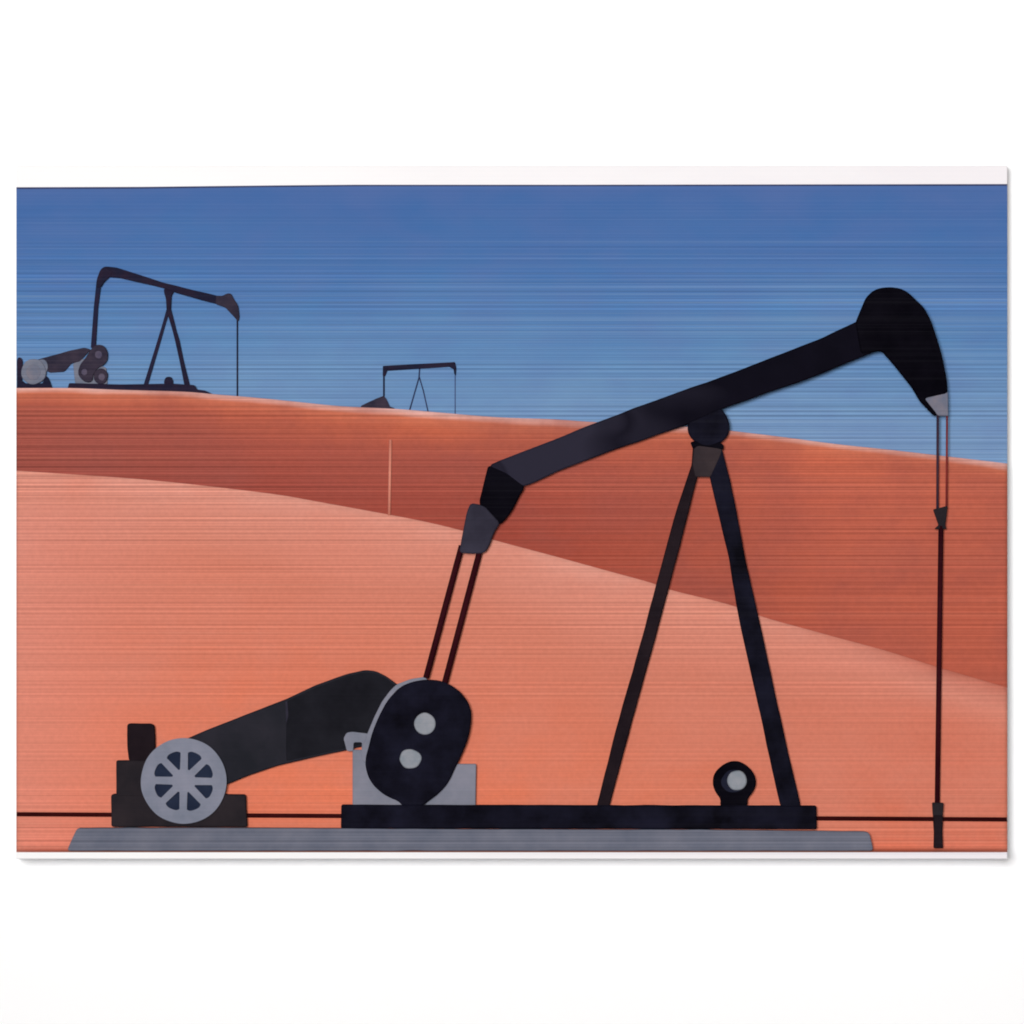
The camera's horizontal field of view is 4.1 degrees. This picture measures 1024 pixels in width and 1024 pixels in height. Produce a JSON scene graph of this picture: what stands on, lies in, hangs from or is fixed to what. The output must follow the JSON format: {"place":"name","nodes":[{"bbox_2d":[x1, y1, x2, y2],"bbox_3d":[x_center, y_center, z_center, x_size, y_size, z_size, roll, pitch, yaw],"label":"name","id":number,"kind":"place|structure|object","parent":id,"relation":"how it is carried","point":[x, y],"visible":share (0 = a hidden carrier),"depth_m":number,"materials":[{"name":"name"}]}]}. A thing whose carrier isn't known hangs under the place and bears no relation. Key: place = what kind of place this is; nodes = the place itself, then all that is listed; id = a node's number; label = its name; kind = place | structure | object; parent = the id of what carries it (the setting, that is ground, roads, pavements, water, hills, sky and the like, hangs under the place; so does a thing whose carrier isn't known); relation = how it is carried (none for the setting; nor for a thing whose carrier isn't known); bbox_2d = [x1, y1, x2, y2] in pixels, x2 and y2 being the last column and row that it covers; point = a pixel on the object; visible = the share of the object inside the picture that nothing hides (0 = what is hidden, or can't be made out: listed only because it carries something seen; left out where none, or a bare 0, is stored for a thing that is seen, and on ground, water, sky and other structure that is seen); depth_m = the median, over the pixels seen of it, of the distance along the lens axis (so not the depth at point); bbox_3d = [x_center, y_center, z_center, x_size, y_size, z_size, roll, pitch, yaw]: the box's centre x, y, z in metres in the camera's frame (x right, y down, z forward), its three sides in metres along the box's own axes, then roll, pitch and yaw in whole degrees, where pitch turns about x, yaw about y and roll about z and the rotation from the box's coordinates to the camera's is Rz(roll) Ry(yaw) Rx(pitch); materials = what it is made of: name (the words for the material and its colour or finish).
{"place":"outdoors","nodes":[
{"label":"outdoors","id":0,"kind":"place"},
{"bbox_2d":[16,471,1006,851],"bbox_3d":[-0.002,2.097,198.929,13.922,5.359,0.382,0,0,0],"label":"dune","id":1,"kind":"structure","parent":0,"point":[170,611],"depth_m":199.07,"materials":[{"name":"orange sand"}]},
{"bbox_2d":[388,440,391,514],"bbox_3d":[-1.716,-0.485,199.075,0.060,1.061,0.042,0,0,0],"label":"marker post","id":2,"kind":"object","parent":1,"relation":"on","point":[389,477],"visible":1,"depth_m":199.06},
{"bbox_2d":[68,827,872,850],"bbox_3d":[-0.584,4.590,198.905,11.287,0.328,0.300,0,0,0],"label":"concrete slab","id":3,"kind":"structure","parent":1,"relation":"on","point":[225,839],"depth_m":198.75,"materials":[{"name":"grey concrete"}]},
{"bbox_2d":[111,723,246,826],"bbox_3d":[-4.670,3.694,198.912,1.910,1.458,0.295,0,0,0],"label":"engine","id":4,"kind":"object","parent":3,"relation":"on","point":[179,782],"visible":1,"depth_m":198.82,"materials":[{"name":"metal"}]},
{"bbox_2d":[189,287,947,828],"bbox_3d":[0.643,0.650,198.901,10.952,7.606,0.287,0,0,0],"label":"pumpjack","id":5,"kind":"object","parent":3,"relation":"on","point":[411,737],"visible":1,"depth_m":198.84,"materials":[{"name":"black metal"}]},
{"bbox_2d":[17,812,1006,821],"bbox_3d":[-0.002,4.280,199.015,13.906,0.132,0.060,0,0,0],"label":"pipeline","id":6,"kind":"object","parent":1,"relation":"on","point":[279,815],"visible":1,"depth_m":198.99,"materials":[{"name":"metal"}]},
{"bbox_2d":[932,802,943,847],"bbox_3d":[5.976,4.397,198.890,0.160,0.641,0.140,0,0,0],"label":"wellhead","id":7,"kind":"object","parent":1,"relation":"on","point":[937,810],"visible":1,"depth_m":198.83,"materials":[{"name":"black metal"}]},
{"bbox_2d":[16,186,1006,462],"bbox_3d":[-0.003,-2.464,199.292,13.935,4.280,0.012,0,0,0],"label":"sky","id":8,"kind":"structure","parent":0,"point":[576,302],"depth_m":199.29,"materials":[{"name":"blue paint"}]},
{"bbox_2d":[16,388,1006,686],"bbox_3d":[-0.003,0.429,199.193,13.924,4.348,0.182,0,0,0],"label":"dune","id":9,"kind":"structure","parent":0,"point":[838,540],"depth_m":199.11,"materials":[{"name":"orange sand"}]},
{"bbox_2d":[17,357,51,387],"bbox_3d":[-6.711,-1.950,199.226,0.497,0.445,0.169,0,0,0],"label":"engine","id":10,"kind":"object","parent":9,"relation":"on","point":[31,373],"visible":1,"depth_m":199.15,"materials":[{"name":"grey metal"}]},
{"bbox_2d":[38,267,238,395],"bbox_3d":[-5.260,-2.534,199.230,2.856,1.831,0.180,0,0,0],"label":"pumpjack","id":11,"kind":"object","parent":9,"relation":"on","point":[90,371],"visible":1,"depth_m":199.20},
{"bbox_2d":[361,362,455,413],"bbox_3d":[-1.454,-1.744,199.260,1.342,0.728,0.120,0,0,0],"label":"pumpjack","id":12,"kind":"object","parent":9,"relation":"on","point":[381,402],"visible":1,"depth_m":199.24,"materials":[{"name":"black metal"}]},
{"bbox_2d":[0,0,1023,1023],"bbox_3d":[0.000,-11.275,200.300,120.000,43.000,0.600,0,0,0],"label":"wall","id":13,"kind":"structure","parent":0,"point":[510,84],"depth_m":200.00,"materials":[{"name":"white paint"}]},
{"bbox_2d":[16,166,1006,858],"bbox_3d":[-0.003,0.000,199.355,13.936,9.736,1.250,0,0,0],"label":"display panel","id":14,"kind":"object","parent":13,"relation":"attached to","point":[150,176],"visible":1,"depth_m":199.30,"materials":[{"name":"white"}]}
]}

